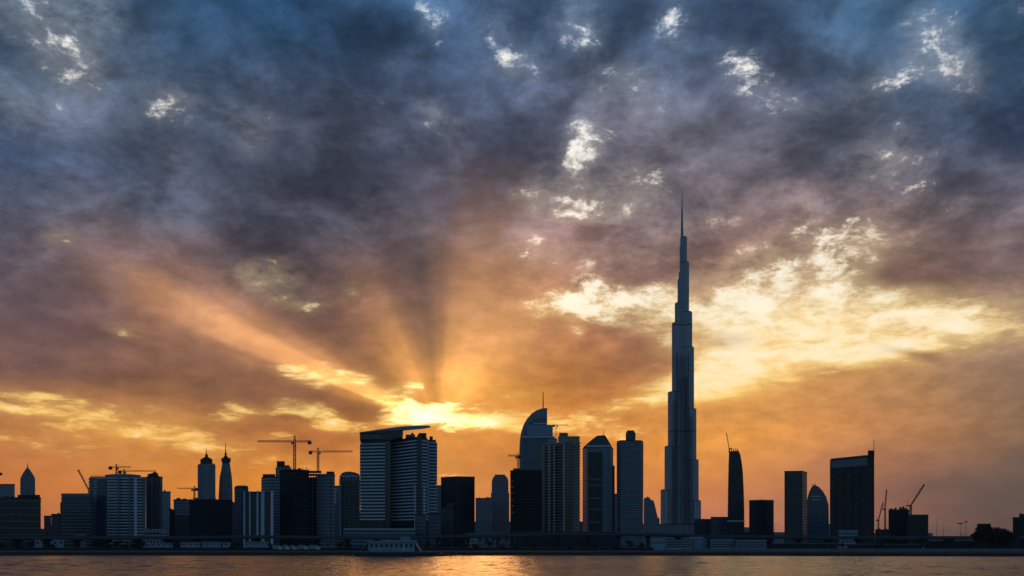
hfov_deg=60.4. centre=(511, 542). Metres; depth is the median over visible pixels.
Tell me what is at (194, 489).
tower crane
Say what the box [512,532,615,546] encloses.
building
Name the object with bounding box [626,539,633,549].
tree
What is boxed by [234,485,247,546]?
apartment block
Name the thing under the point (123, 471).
tower crane
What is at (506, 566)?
water
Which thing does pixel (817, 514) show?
pointed tower
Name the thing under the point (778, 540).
distant block
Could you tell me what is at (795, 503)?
glass slab
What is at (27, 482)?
pointed tower
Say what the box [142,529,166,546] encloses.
podium building
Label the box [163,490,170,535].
apartment block
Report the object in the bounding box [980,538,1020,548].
building
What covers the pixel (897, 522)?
unfinished block
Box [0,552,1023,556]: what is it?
embankment
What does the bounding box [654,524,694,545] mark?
block
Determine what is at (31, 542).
tree
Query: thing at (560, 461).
balcony tower
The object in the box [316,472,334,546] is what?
apartment tower
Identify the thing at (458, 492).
glass slab
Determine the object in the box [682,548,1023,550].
site fence
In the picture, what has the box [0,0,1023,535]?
sky
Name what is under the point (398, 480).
slanted roof tower
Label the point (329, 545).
building
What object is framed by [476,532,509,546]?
building
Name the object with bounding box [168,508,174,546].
block
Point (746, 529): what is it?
distant block
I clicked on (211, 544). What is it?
building
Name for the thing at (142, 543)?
tree
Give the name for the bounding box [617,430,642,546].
striped tower
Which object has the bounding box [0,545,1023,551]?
ground
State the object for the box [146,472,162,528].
stepped tower
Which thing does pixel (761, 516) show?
office block
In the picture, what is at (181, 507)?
apartment block
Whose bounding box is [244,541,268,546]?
building
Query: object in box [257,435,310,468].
tower crane
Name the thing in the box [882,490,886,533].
luffing crane
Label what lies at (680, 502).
supertall tower
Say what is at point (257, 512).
finned block
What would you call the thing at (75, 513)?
office block
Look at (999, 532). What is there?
tree
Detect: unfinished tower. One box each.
[280,468,308,546]
[309,471,320,544]
[510,468,541,546]
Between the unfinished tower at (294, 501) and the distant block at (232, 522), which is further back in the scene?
the distant block at (232, 522)
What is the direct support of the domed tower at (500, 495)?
on the ground
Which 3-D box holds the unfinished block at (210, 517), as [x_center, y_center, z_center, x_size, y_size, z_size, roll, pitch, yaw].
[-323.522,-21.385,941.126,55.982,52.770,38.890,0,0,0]
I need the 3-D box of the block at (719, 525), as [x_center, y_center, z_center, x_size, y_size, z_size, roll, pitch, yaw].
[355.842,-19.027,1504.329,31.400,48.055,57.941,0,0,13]
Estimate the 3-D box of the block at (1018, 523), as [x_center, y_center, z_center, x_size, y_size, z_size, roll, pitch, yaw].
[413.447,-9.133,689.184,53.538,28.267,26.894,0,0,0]
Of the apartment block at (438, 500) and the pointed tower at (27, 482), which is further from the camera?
the pointed tower at (27, 482)
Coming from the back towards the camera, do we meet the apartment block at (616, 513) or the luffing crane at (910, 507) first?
the apartment block at (616, 513)
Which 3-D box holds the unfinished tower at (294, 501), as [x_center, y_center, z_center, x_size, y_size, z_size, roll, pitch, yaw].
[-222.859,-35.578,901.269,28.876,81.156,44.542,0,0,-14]
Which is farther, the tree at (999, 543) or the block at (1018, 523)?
the block at (1018, 523)
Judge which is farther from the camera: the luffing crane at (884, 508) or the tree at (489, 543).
the luffing crane at (884, 508)
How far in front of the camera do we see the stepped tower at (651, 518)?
1700.00 m
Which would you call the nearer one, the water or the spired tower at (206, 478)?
the water
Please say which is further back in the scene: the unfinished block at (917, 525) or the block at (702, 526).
the block at (702, 526)
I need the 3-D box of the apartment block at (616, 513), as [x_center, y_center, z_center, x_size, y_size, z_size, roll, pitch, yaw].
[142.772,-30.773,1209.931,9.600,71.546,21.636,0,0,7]
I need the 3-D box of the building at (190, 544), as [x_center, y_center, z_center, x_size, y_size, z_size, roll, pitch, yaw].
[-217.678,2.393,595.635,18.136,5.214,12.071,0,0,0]
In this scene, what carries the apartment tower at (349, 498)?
on the ground
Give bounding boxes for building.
[34,540,63,546]
[74,534,85,546]
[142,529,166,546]
[150,543,172,546]
[180,542,200,546]
[202,542,220,546]
[222,542,229,546]
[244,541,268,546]
[323,544,349,546]
[343,528,415,546]
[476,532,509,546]
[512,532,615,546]
[651,539,664,549]
[666,540,691,549]
[710,539,733,548]
[736,540,765,548]
[771,543,836,548]
[847,544,920,548]
[928,541,971,548]
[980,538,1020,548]
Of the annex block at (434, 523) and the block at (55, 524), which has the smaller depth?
the annex block at (434, 523)
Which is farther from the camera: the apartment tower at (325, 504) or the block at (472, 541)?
the apartment tower at (325, 504)
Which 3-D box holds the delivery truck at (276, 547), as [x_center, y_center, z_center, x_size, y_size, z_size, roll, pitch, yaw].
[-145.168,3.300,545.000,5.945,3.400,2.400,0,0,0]
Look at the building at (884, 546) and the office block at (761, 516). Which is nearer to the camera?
the building at (884, 546)
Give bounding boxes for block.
[0,484,14,496]
[0,495,40,546]
[44,516,50,535]
[51,513,59,535]
[60,493,91,546]
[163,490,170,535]
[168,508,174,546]
[173,498,191,515]
[174,516,189,546]
[189,497,231,546]
[232,501,233,545]
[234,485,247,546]
[243,491,272,546]
[335,486,339,543]
[415,514,425,546]
[429,513,440,546]
[436,485,440,543]
[440,503,453,546]
[465,532,476,546]
[475,497,492,531]
[580,522,582,531]
[615,494,616,532]
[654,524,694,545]
[694,519,710,534]
[711,517,727,538]
[744,527,748,539]
[744,532,783,542]
[749,500,773,544]
[838,530,857,547]
[875,528,887,543]
[888,506,908,543]
[907,515,928,545]
[928,539,975,543]
[1012,513,1023,548]
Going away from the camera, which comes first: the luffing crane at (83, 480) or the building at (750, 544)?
the building at (750, 544)
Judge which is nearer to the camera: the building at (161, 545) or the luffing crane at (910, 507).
the building at (161, 545)
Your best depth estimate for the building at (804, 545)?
590.00 m
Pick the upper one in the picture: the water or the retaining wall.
the retaining wall
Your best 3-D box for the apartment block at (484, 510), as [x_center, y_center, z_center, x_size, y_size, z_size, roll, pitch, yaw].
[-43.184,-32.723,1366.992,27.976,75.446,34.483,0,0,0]
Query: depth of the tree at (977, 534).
553.22 m
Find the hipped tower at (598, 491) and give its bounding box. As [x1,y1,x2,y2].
[582,433,614,531]
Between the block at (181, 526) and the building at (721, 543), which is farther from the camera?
the block at (181, 526)
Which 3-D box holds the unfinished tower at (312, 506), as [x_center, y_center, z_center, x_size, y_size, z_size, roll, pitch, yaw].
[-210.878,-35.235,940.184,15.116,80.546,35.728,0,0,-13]
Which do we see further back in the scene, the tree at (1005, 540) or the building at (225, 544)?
the building at (225, 544)
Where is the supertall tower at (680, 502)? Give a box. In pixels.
[660,200,700,523]
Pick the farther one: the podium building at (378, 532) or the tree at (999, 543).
the podium building at (378, 532)
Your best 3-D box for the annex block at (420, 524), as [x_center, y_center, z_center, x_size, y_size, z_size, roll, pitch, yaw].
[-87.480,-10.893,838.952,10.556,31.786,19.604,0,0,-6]
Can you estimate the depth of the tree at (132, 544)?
538.27 m
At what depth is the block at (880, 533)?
1200.00 m
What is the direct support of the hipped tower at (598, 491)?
on the ground
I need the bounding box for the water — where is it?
[0,556,1023,575]
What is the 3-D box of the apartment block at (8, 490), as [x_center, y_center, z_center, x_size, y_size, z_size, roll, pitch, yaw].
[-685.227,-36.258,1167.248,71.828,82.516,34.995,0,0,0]
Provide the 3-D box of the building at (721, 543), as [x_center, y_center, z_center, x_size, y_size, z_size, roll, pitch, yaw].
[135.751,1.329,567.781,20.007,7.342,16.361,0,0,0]
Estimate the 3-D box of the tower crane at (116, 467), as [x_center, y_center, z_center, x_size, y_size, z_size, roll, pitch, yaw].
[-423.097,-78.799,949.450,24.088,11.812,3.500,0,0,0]
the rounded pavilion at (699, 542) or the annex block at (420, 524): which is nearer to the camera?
the rounded pavilion at (699, 542)
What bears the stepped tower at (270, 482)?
on the ground
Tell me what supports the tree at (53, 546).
on the ground
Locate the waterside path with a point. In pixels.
(367, 551)
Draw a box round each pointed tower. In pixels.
[20,463,34,494]
[807,484,828,542]
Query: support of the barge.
on the water
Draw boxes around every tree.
[28,539,34,549]
[42,541,50,548]
[49,543,58,550]
[103,543,113,550]
[113,539,122,550]
[129,542,141,548]
[139,540,144,550]
[486,540,493,550]
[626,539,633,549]
[968,541,976,548]
[970,526,1010,548]
[971,523,997,548]
[984,524,1006,548]
[989,527,1008,548]
[991,526,1023,548]
[1004,528,1019,548]
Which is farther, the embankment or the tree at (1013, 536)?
the tree at (1013, 536)
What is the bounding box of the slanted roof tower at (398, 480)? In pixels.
[359,425,436,542]
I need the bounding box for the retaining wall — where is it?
[0,547,652,549]
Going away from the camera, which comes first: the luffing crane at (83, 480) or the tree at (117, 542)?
the tree at (117, 542)
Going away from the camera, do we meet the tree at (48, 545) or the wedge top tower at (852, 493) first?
the tree at (48, 545)
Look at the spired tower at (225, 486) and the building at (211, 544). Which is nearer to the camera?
the building at (211, 544)
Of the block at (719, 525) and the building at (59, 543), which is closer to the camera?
the building at (59, 543)
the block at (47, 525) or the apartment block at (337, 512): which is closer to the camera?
the block at (47, 525)
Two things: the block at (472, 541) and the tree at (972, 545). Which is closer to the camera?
the tree at (972, 545)
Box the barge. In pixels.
[353,551,437,555]
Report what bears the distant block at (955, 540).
on the ground
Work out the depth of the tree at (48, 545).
532.12 m
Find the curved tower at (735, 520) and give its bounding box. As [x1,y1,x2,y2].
[727,448,744,544]
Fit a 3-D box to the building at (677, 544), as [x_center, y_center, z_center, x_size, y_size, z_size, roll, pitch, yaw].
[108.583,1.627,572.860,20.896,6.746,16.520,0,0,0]
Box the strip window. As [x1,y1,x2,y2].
[145,532,159,533]
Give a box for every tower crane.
[108,464,130,473]
[118,469,155,473]
[177,486,197,498]
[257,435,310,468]
[309,448,352,472]
[511,454,520,467]
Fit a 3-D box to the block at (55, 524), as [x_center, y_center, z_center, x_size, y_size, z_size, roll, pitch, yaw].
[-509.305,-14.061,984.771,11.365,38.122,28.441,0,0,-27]
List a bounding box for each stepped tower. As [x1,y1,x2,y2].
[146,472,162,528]
[261,461,290,545]
[644,496,659,544]
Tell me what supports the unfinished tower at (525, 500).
on the ground
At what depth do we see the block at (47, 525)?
980.00 m
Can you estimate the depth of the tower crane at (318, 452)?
929.44 m
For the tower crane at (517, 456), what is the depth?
908.99 m
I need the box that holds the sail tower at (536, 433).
[519,395,556,469]
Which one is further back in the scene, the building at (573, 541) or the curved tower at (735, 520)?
the curved tower at (735, 520)
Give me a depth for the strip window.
799.54 m
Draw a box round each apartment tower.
[89,474,146,546]
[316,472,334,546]
[339,472,359,543]
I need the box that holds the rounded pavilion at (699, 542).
[684,537,707,548]
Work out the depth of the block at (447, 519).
930.00 m
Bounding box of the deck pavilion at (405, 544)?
[361,537,421,551]
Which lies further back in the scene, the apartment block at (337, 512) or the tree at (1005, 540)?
the apartment block at (337, 512)
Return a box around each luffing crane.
[77,470,89,492]
[876,502,882,533]
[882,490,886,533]
[906,484,924,514]
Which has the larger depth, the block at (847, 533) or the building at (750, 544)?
the block at (847, 533)
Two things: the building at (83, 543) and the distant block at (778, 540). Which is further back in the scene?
the distant block at (778, 540)
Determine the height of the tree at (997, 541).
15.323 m
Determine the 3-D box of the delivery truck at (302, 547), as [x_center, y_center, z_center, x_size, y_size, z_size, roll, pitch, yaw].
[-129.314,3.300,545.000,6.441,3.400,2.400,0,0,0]
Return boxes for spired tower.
[198,448,215,498]
[219,443,232,500]
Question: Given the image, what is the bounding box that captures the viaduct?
[0,532,1023,548]
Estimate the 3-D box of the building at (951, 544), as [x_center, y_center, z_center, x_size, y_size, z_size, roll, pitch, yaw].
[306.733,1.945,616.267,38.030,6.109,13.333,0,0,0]
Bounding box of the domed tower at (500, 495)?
[491,475,508,531]
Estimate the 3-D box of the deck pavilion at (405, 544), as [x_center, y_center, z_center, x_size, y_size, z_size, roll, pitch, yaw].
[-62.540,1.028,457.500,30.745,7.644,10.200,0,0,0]
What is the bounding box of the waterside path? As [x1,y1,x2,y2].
[0,551,760,551]
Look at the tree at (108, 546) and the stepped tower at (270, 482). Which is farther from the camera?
the stepped tower at (270, 482)
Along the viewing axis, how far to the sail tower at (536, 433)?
1298.60 m
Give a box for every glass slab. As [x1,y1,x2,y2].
[441,476,474,546]
[784,471,806,542]
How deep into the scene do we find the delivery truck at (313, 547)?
543.80 m
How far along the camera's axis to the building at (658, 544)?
560.00 m
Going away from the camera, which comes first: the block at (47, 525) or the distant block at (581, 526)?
the block at (47, 525)
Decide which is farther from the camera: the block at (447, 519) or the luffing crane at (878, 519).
the luffing crane at (878, 519)
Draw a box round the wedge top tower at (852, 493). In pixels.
[830,450,873,546]
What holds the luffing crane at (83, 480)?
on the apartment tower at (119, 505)
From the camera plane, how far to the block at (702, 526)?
1500.00 m
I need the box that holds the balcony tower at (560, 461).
[541,433,579,531]
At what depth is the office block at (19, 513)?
770.62 m
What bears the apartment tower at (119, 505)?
on the ground

